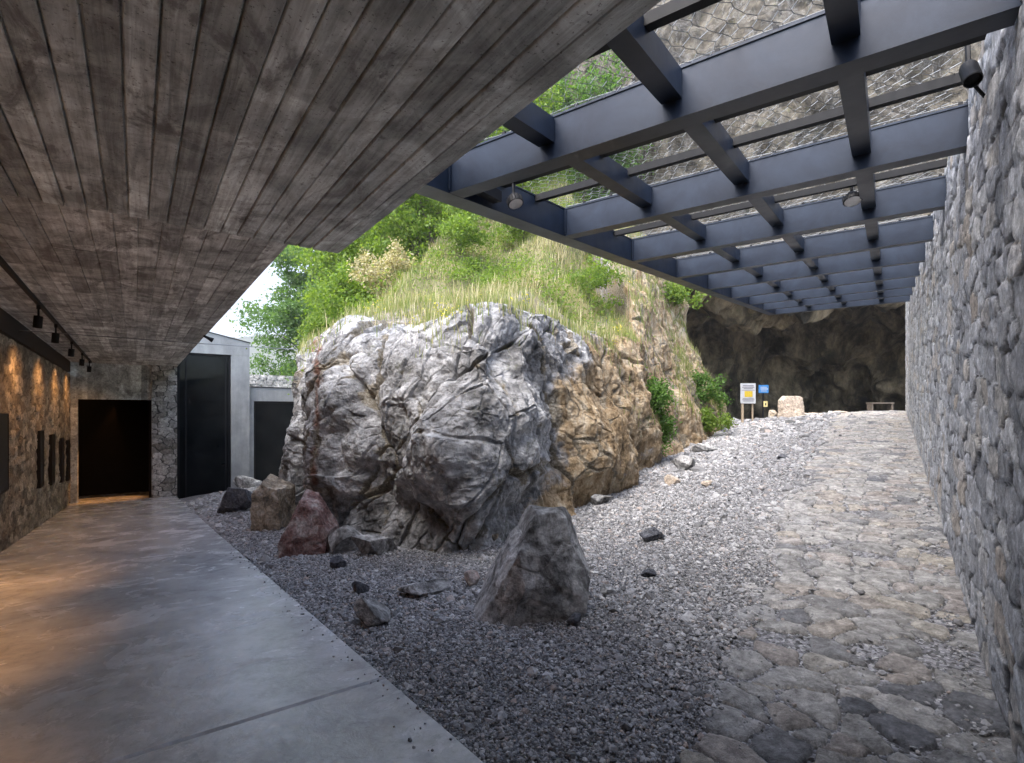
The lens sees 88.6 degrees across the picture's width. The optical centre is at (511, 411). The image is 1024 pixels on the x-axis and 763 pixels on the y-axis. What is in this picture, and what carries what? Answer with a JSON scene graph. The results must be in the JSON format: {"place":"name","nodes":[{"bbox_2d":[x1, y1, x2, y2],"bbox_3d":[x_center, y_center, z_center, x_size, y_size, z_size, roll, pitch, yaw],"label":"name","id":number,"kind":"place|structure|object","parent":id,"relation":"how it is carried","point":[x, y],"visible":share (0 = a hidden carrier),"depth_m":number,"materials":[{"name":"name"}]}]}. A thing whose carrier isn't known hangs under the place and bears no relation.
{"place":"outdoors","nodes":[
{"label":"outdoors","id":0,"kind":"place"},
{"bbox_2d":[0,491,483,762],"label":"walkway","id":1,"kind":"structure","parent":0,"point":[139,627],"depth_m":3.02,"materials":[{"name":"concrete"}]},
{"bbox_2d":[0,308,70,552],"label":"stone wall","id":2,"kind":"structure","parent":1,"relation":"on","point":[35,394],"depth_m":9.22,"materials":[{"name":"brown stone"}]},
{"bbox_2d":[0,413,8,494],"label":"wall panel","id":3,"kind":"structure","parent":2,"relation":"attached to","point":[4,452],"depth_m":7.24,"materials":[{"name":"black metal"}]},
{"bbox_2d":[36,430,43,488],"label":"wall panel","id":4,"kind":"structure","parent":2,"relation":"attached to","point":[40,459],"depth_m":9.94,"materials":[{"name":"black metal"}]},
{"bbox_2d":[48,434,54,484],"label":"wall panel","id":5,"kind":"structure","parent":2,"relation":"attached to","point":[51,468],"depth_m":11.32,"materials":[{"name":"black metal"}]},
{"bbox_2d":[59,437,63,482],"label":"wall panel","id":6,"kind":"structure","parent":2,"relation":"attached to","point":[61,455],"depth_m":12.86,"materials":[{"name":"black metal"}]},
{"bbox_2d":[65,440,69,480],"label":"wall panel","id":7,"kind":"structure","parent":2,"relation":"attached to","point":[67,476],"depth_m":14.07,"materials":[{"name":"black metal"}]},
{"bbox_2d":[0,0,661,365],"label":"concrete canopy","id":8,"kind":"object","parent":2,"relation":"on","point":[180,171],"visible":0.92,"depth_m":2.59,"materials":[{"name":"grey concrete"}]},
{"bbox_2d":[0,255,91,362],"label":"lighting track","id":9,"kind":"structure","parent":8,"relation":"attached to","point":[8,269],"depth_m":6.39,"materials":[{"name":"black metal"}]},
{"bbox_2d":[32,305,42,328],"bbox_3d":[-6.126,-1.231,6.784,0.106,0.298,0.099,0,0,0],"label":"track spotlight","id":10,"kind":"object","parent":9,"relation":"attached to","point":[37,320],"visible":1,"depth_m":6.76,"materials":[{"name":"black metal"}]},
{"bbox_2d":[51,324,59,342],"bbox_3d":[-7.186,-1.231,8.263,0.106,0.298,0.099,0,0,0],"label":"track spotlight","id":11,"kind":"object","parent":9,"relation":"attached to","point":[55,336],"visible":1,"depth_m":8.24,"materials":[{"name":"black metal"}]},
{"bbox_2d":[68,341,74,356],"bbox_3d":[-8.643,-1.231,10.294,0.106,0.298,0.098,0,0,0],"label":"track spotlight","id":12,"kind":"object","parent":9,"relation":"attached to","point":[71,351],"visible":1,"depth_m":10.27,"materials":[{"name":"black metal"}]},
{"bbox_2d":[79,353,84,365],"bbox_3d":[-10.100,-1.231,12.326,0.106,0.298,0.099,0,0,0],"label":"track spotlight","id":13,"kind":"object","parent":9,"relation":"attached to","point":[81,361],"visible":1,"depth_m":12.30,"materials":[{"name":"black metal"}]},
{"bbox_2d":[87,361,91,371],"bbox_3d":[-11.498,-1.231,14.277,0.106,0.298,0.099,0,0,0],"label":"track spotlight","id":14,"kind":"object","parent":9,"relation":"attached to","point":[89,367],"visible":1,"depth_m":14.25,"materials":[{"name":"black metal"}]},
{"bbox_2d":[203,335,213,341],"bbox_3d":[-5.624,-1.363,9.736,0.089,0.128,0.178,0,0,44],"label":"edge lamp","id":15,"kind":"object","parent":8,"relation":"attached to","point":[210,339],"visible":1,"depth_m":9.73,"materials":[{"name":"black metal"}]},
{"bbox_2d":[68,362,151,503],"bbox_3d":[-12.499,0.869,17.087,3.203,4.638,3.060,0,0,-36],"label":"entrance","id":16,"kind":"object","parent":1,"relation":"on","point":[110,426],"visible":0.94,"depth_m":17.68,"materials":[{"name":"concrete"}]},
{"bbox_2d":[151,365,176,497],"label":"stone pillar","id":17,"kind":"structure","parent":1,"relation":"on","point":[164,436],"depth_m":16.17,"materials":[{"name":"grey stone"}]},
{"bbox_2d":[232,334,297,374],"bbox_3d":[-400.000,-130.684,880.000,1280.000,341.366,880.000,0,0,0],"label":"hill","id":18,"kind":"structure","parent":0,"point":[253,350],"depth_m":691.96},
{"bbox_2d":[226,245,332,387],"bbox_3d":[-10.106,-3.515,25.953,7.258,13.616,7.832,0,0,-37],"label":"tree","id":19,"kind":"object","parent":18,"relation":"on","point":[291,307],"visible":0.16,"depth_m":24.87,"materials":[{"name":"green plant"}]},
{"bbox_2d":[209,233,373,337],"label":"sky","id":20,"kind":"structure","parent":0,"point":[223,326],"materials":[{"name":"white"}]},
{"bbox_2d":[370,170,601,325],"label":"hillside","id":21,"kind":"structure","parent":0,"point":[440,287],"depth_m":12.60,"materials":[{"name":"plant"}]},
{"bbox_2d":[284,260,392,348],"bbox_3d":[-3.923,-2.150,13.027,3.311,3.171,3.542,0,0,0],"label":"tree","id":22,"kind":"object","parent":21,"relation":"on","point":[340,284],"visible":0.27,"depth_m":12.31,"materials":[{"name":"green plant"}]},
{"bbox_2d":[276,210,454,311],"bbox_3d":[-4.366,-4.519,16.817,7.448,7.556,5.262,0,0,34],"label":"tree","id":23,"kind":"object","parent":21,"relation":"on","point":[328,260],"visible":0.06,"depth_m":15.69,"materials":[{"name":"green plant"}]},
{"bbox_2d":[346,236,421,309],"bbox_3d":[-2.965,-2.907,12.035,1.577,2.022,1.999,0,0,-23],"label":"bush","id":24,"kind":"object","parent":21,"relation":"on","point":[379,264],"visible":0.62,"depth_m":11.88,"materials":[{"name":"beige plant"}]},
{"bbox_2d":[381,195,439,245],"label":"sapling","id":25,"kind":"object","parent":21,"relation":"on","point":[424,215],"visible":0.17,"depth_m":14.49,"materials":[{"name":"green plant"}]},
{"bbox_2d":[346,193,483,289],"bbox_3d":[-2.666,-5.191,14.875,4.367,4.779,4.303,0,0,44],"label":"tree","id":26,"kind":"object","parent":21,"relation":"on","point":[434,206],"visible":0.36,"depth_m":14.21,"materials":[{"name":"green plant"}]},
{"bbox_2d":[423,205,499,269],"bbox_3d":[-1.222,-4.115,12.580,1.953,1.781,2.053,0,0,0],"label":"bush","id":27,"kind":"object","parent":21,"relation":"on","point":[453,229],"visible":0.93,"depth_m":12.31,"materials":[{"name":"green plant"}]},
{"bbox_2d":[246,170,698,394],"bbox_3d":[0.404,-5.023,15.570,12.720,10.350,15.180,0,0,0],"label":"ground cover","id":28,"kind":"object","parent":21,"relation":"on","point":[482,277],"visible":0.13,"depth_m":11.29,"materials":[{"name":"green plant"}]},
{"bbox_2d":[398,105,556,240],"bbox_3d":[-2.192,-8.012,17.436,7.502,7.464,6.505,0,0,33],"label":"tree","id":29,"kind":"object","parent":21,"relation":"on","point":[502,128],"visible":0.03,"depth_m":16.97,"materials":[{"name":"green plant"}]},
{"bbox_2d":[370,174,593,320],"bbox_3d":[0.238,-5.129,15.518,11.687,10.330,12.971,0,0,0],"label":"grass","id":30,"kind":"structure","parent":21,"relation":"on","point":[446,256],"depth_m":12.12,"materials":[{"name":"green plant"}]},
{"bbox_2d":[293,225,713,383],"bbox_3d":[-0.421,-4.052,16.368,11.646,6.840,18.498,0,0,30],"label":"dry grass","id":31,"kind":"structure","parent":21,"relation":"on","point":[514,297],"depth_m":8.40,"materials":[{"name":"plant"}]},
{"bbox_2d":[489,222,527,250],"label":"bush","id":32,"kind":"object","parent":21,"relation":"on","point":[513,230],"visible":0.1,"depth_m":14.15,"materials":[{"name":"green plant"}]},
{"bbox_2d":[363,235,691,364],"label":"wild flowers","id":33,"kind":"object","parent":21,"relation":"on","point":[467,305],"visible":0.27,"depth_m":7.82,"materials":[{"name":"plant"}]},
{"bbox_2d":[516,177,551,193],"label":"bush","id":34,"kind":"object","parent":21,"relation":"on","point":[527,189],"visible":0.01,"depth_m":16.19,"materials":[{"name":"green plant"}]},
{"bbox_2d":[494,81,579,190],"bbox_3d":[-0.146,-10.786,19.277,6.557,7.478,6.983,0,0,0],"label":"tree","id":35,"kind":"object","parent":21,"relation":"on","point":[545,102],"depth_m":17.45,"materials":[{"name":"green plant"}]},
{"bbox_2d":[520,49,662,201],"bbox_3d":[2.553,-10.642,20.462,6.544,6.529,5.919,0,0,0],"label":"tree","id":36,"kind":"object","parent":21,"relation":"on","point":[583,91],"visible":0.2,"depth_m":19.88,"materials":[{"name":"green plant"}]},
{"bbox_2d":[557,255,627,311],"bbox_3d":[1.876,-2.895,12.576,1.722,1.588,2.054,0,0,0],"label":"bush","id":37,"kind":"object","parent":21,"relation":"on","point":[596,280],"visible":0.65,"depth_m":12.39,"materials":[{"name":"green plant"}]},
{"bbox_2d":[492,533,498,540],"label":"loose rock","id":38,"kind":"object","parent":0,"point":[494,537],"visible":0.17,"depth_m":5.53,"materials":[{"name":"stone"}]},
{"bbox_2d":[180,410,1010,762],"bbox_3d":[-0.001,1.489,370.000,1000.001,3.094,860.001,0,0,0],"label":"ground","id":39,"kind":"structure","parent":0,"point":[932,655],"depth_m":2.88,"materials":[{"name":"grey gravel"}]},
{"bbox_2d":[217,487,251,513],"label":"boulder","id":40,"kind":"object","parent":39,"relation":"on","point":[235,499],"visible":0.84,"depth_m":10.68,"materials":[{"name":"grey stone"}]},
{"bbox_2d":[177,332,293,498],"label":"concrete wall","id":41,"kind":"structure","parent":39,"relation":"on","point":[232,423],"depth_m":17.27,"materials":[{"name":"concrete"}]},
{"bbox_2d":[177,353,230,498],"bbox_3d":[-9.925,0.466,16.953,1.485,4.683,0.060,0,0,-36],"label":"door","id":42,"kind":"structure","parent":41,"relation":"in","point":[203,380],"depth_m":16.93,"materials":[{"name":"black metal"}]},
{"bbox_2d":[254,401,293,481],"bbox_3d":[-7.459,1.221,18.868,3.335,3.174,0.060,0,0,-36],"label":"door","id":43,"kind":"structure","parent":41,"relation":"in","point":[272,419],"depth_m":18.19,"materials":[{"name":"black metal"}]},
{"bbox_2d":[233,475,261,488],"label":"boulder","id":44,"kind":"object","parent":39,"relation":"on","point":[241,481],"visible":0.91,"depth_m":16.99,"materials":[{"name":"grey stone"}]},
{"bbox_2d":[250,374,293,387],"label":"parapet wall","id":45,"kind":"structure","parent":39,"relation":"on","point":[266,380],"depth_m":23.10,"materials":[{"name":"stone"}]},
{"bbox_2d":[250,474,295,530],"bbox_3d":[-3.785,1.482,8.345,0.646,0.946,0.610,0,0,0],"label":"boulder","id":46,"kind":"object","parent":39,"relation":"on","point":[273,505],"visible":0.75,"depth_m":8.11,"materials":[{"name":"brown stone"}]},
{"bbox_2d":[277,489,338,557],"bbox_3d":[-2.442,1.340,6.203,0.681,0.814,0.507,0,0,0],"label":"boulder","id":47,"kind":"object","parent":39,"relation":"on","point":[312,524],"visible":0.75,"depth_m":6.02,"materials":[{"name":"brown stone"}]},
{"bbox_2d":[280,235,365,354],"bbox_3d":[-8.238,-3.764,29.646,9.432,14.555,9.952,0,0,0],"label":"tree","id":48,"kind":"object","parent":39,"relation":"on","point":[298,303],"depth_m":26.69,"materials":[{"name":"green plant"}]},
{"bbox_2d":[330,555,346,568],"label":"loose rock","id":49,"kind":"object","parent":39,"relation":"on","point":[337,561],"visible":0.98,"depth_m":5.26,"materials":[{"name":"grey stone"}]},
{"bbox_2d":[327,525,362,553],"bbox_3d":[-1.930,1.470,6.058,0.328,0.355,0.374,0,0,18],"label":"boulder","id":50,"kind":"object","parent":39,"relation":"on","point":[340,540],"visible":0.88,"depth_m":5.94,"materials":[{"name":"grey stone"}]},
{"bbox_2d":[352,581,369,595],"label":"loose rock","id":51,"kind":"object","parent":39,"relation":"on","point":[359,587],"visible":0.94,"depth_m":4.31,"materials":[{"name":"grey stone"}]},
{"bbox_2d":[353,598,390,626],"bbox_3d":[-0.968,1.386,3.620,0.252,0.208,0.222,0,0,0],"label":"loose rock","id":52,"kind":"object","parent":39,"relation":"on","point":[371,612],"visible":1,"depth_m":3.58,"materials":[{"name":"grey stone"}]},
{"bbox_2d":[350,534,397,554],"bbox_3d":[-1.496,1.477,5.741,0.386,0.288,0.387,0,0,30],"label":"boulder","id":53,"kind":"object","parent":39,"relation":"on","point":[369,544],"visible":0.9,"depth_m":5.64,"materials":[{"name":"grey stone"}]},
{"bbox_2d":[398,578,450,597],"bbox_3d":[-0.703,1.423,4.197,0.416,0.149,0.252,0,0,0],"label":"boulder","id":54,"kind":"object","parent":39,"relation":"on","point":[426,588],"visible":0.91,"depth_m":4.15,"materials":[{"name":"grey stone"}]},
{"bbox_2d":[464,569,479,586],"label":"loose rock","id":55,"kind":"object","parent":39,"relation":"on","point":[472,576],"visible":0.97,"depth_m":4.33,"materials":[{"name":"grey stone"}]},
{"bbox_2d":[279,227,726,555],"bbox_3d":[-0.392,-2.274,15.992,12.154,9.719,19.140,0,0,31],"label":"rock outcrop","id":56,"kind":"object","parent":39,"relation":"on","point":[470,442],"visible":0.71,"depth_m":6.50,"materials":[{"name":"stone"}]},
{"bbox_2d":[295,226,711,378],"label":"grass","id":57,"kind":"structure","parent":56,"relation":"on","point":[516,302],"depth_m":8.35,"materials":[{"name":"plant"}]},
{"bbox_2d":[592,226,726,426],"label":"grass","id":58,"kind":"structure","parent":56,"relation":"on","point":[673,341],"depth_m":12.92,"materials":[{"name":"green plant"}]},
{"bbox_2d":[646,373,678,417],"bbox_3d":[2.806,-0.333,10.263,0.888,0.901,0.977,0,0,32],"label":"shrub","id":59,"kind":"object","parent":56,"relation":"on","point":[660,396],"visible":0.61,"depth_m":10.16,"materials":[{"name":"green plant"}]},
{"bbox_2d":[654,406,682,454],"bbox_3d":[2.964,0.322,10.372,0.725,1.043,0.882,0,0,-19],"label":"shrub","id":60,"kind":"object","parent":56,"relation":"on","point":[667,427],"visible":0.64,"depth_m":10.26,"materials":[{"name":"green plant"}]},
{"bbox_2d":[659,280,710,309],"bbox_3d":[4.845,-3.608,15.999,2.145,1.142,1.544,0,0,-27],"label":"shrub","id":61,"kind":"object","parent":56,"relation":"on","point":[674,292],"visible":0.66,"depth_m":15.77,"materials":[{"name":"green plant"}]},
{"bbox_2d":[692,367,731,405],"bbox_3d":[5.284,-0.609,14.354,0.836,1.280,1.188,0,0,-33],"label":"shrub","id":62,"kind":"object","parent":56,"relation":"on","point":[707,387],"visible":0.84,"depth_m":14.27,"materials":[{"name":"green plant"}]},
{"bbox_2d":[699,404,738,437],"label":"shrub","id":63,"kind":"object","parent":56,"relation":"on","point":[709,421],"visible":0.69,"depth_m":13.84,"materials":[{"name":"green plant"}]},
{"bbox_2d":[709,387,732,417],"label":"shrub","id":64,"kind":"object","parent":56,"relation":"on","point":[720,398],"visible":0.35,"depth_m":15.00,"materials":[{"name":"green plant"}]},
{"bbox_2d":[472,505,589,628],"bbox_3d":[0.129,1.077,3.705,0.834,0.826,0.635,0,0,0],"label":"boulder","id":65,"kind":"object","parent":39,"relation":"on","point":[538,571],"visible":0.91,"depth_m":3.48,"materials":[{"name":"grey stone"}]},
{"bbox_2d":[566,612,581,626],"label":"loose rock","id":66,"kind":"object","parent":39,"relation":"on","point":[574,619],"visible":1,"depth_m":3.36,"materials":[{"name":"grey stone"}]},
{"bbox_2d":[590,494,611,503],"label":"boulder","id":67,"kind":"object","parent":39,"relation":"on","point":[598,498],"visible":1,"depth_m":7.10,"materials":[{"name":"grey stone"}]},
{"bbox_2d":[600,584,615,594],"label":"loose rock","id":68,"kind":"object","parent":39,"relation":"on","point":[608,589],"visible":0.98,"depth_m":3.85,"materials":[{"name":"grey stone"}]},
{"bbox_2d":[640,568,656,576],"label":"loose rock","id":69,"kind":"object","parent":39,"relation":"on","point":[649,572],"visible":1,"depth_m":4.14,"materials":[{"name":"grey stone"}]},
{"bbox_2d":[639,527,664,542],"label":"loose rock","id":70,"kind":"object","parent":39,"relation":"on","point":[647,535],"visible":0.99,"depth_m":5.18,"materials":[{"name":"grey stone"}]},
{"bbox_2d":[664,474,680,485],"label":"loose rock","id":71,"kind":"object","parent":39,"relation":"on","point":[669,479],"visible":0.83,"depth_m":8.05,"materials":[{"name":"stone"}]},
{"bbox_2d":[671,455,695,469],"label":"boulder","id":72,"kind":"object","parent":39,"relation":"on","point":[683,462],"visible":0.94,"depth_m":9.15,"materials":[{"name":"grey stone"}]},
{"bbox_2d":[691,443,717,451],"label":"boulder","id":73,"kind":"object","parent":39,"relation":"on","point":[699,447],"visible":0.89,"depth_m":11.29,"materials":[{"name":"grey stone"}]},
{"bbox_2d":[701,480,711,486],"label":"loose rock","id":74,"kind":"object","parent":39,"relation":"on","point":[707,483],"visible":0.98,"depth_m":7.60,"materials":[{"name":"stone"}]},
{"bbox_2d":[740,383,755,422],"bbox_3d":[7.732,-0.214,17.224,0.490,1.450,0.093,0,0,0],"label":"sign board","id":75,"kind":"object","parent":39,"relation":"on","point":[747,392],"visible":0.93,"depth_m":17.18,"materials":[{"name":"white wood"}]},
{"bbox_2d":[758,385,768,417],"bbox_3d":[8.815,-0.313,18.416,0.340,1.266,0.068,0,0,0],"label":"sign board","id":76,"kind":"object","parent":39,"relation":"on","point":[762,389],"visible":0.9,"depth_m":18.39,"materials":[{"name":"blue metal"}]},
{"bbox_2d":[763,401,767,406],"bbox_3d":[8.450,-0.267,17.498,0.130,0.190,0.024,0,0,0],"label":"warning sign","id":77,"kind":"object","parent":76,"relation":"attached to","point":[765,403],"visible":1,"depth_m":17.49,"materials":[{"name":"yellow metal"}]},
{"bbox_2d":[768,410,777,417],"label":"loose rock","id":78,"kind":"object","parent":39,"relation":"on","point":[772,413],"visible":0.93,"depth_m":18.06,"materials":[{"name":"beige stone"}]},
{"bbox_2d":[777,454,788,458],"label":"loose rock","id":79,"kind":"object","parent":39,"relation":"on","point":[782,456],"visible":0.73,"depth_m":9.24,"materials":[{"name":"grey stone"}]},
{"bbox_2d":[778,396,804,417],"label":"standing stone","id":80,"kind":"object","parent":39,"relation":"on","point":[790,406],"visible":0.84,"depth_m":17.36,"materials":[{"name":"beige stone"}]},
{"bbox_2d":[866,402,893,410],"bbox_3d":[12.968,-0.193,18.500,0.800,0.295,0.300,0,0,0],"label":"bench","id":81,"kind":"object","parent":39,"relation":"on","point":[870,406],"visible":0.93,"depth_m":18.38,"materials":[{"name":"grey stone"}]},
{"bbox_2d":[543,0,980,419],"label":"cliff","id":82,"kind":"structure","parent":0,"point":[850,359],"depth_m":23.01,"materials":[{"name":"stone"}]},
{"bbox_2d":[678,410,1016,762],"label":"stone path","id":83,"kind":"structure","parent":0,"point":[815,698],"depth_m":3.12,"materials":[{"name":"grey stone"}]},
{"bbox_2d":[905,0,1023,762],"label":"stone wall","id":84,"kind":"structure","parent":83,"relation":"on","point":[964,353],"depth_m":2.76,"materials":[{"name":"stone"}]},
{"bbox_2d":[416,0,1021,314],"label":"steel pergola","id":85,"kind":"object","parent":84,"relation":"on","point":[847,47],"visible":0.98,"depth_m":3.65,"materials":[{"name":"black metal"}]},
{"bbox_2d":[476,183,523,209],"bbox_3d":[-0.118,-1.720,4.040,0.483,0.216,0.152,0,0,-39],"label":"floodlight","id":86,"kind":"object","parent":85,"relation":"attached to","point":[514,201],"visible":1,"depth_m":4.08,"materials":[{"name":"black metal"}]},
{"bbox_2d":[842,187,862,206],"bbox_3d":[3.049,-1.964,4.706,0.158,0.218,0.163,0,0,0],"label":"floodlight","id":87,"kind":"object","parent":85,"relation":"attached to","point":[851,198],"visible":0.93,"depth_m":4.69,"materials":[{"name":"black metal"}]},
{"bbox_2d":[958,44,985,97],"bbox_3d":[2.375,-1.778,2.705,0.269,0.289,0.103,0,0,-42],"label":"wall spotlight","id":88,"kind":"object","parent":84,"relation":"attached to","point":[970,72],"depth_m":2.65,"materials":[{"name":"black metal"}]}
]}

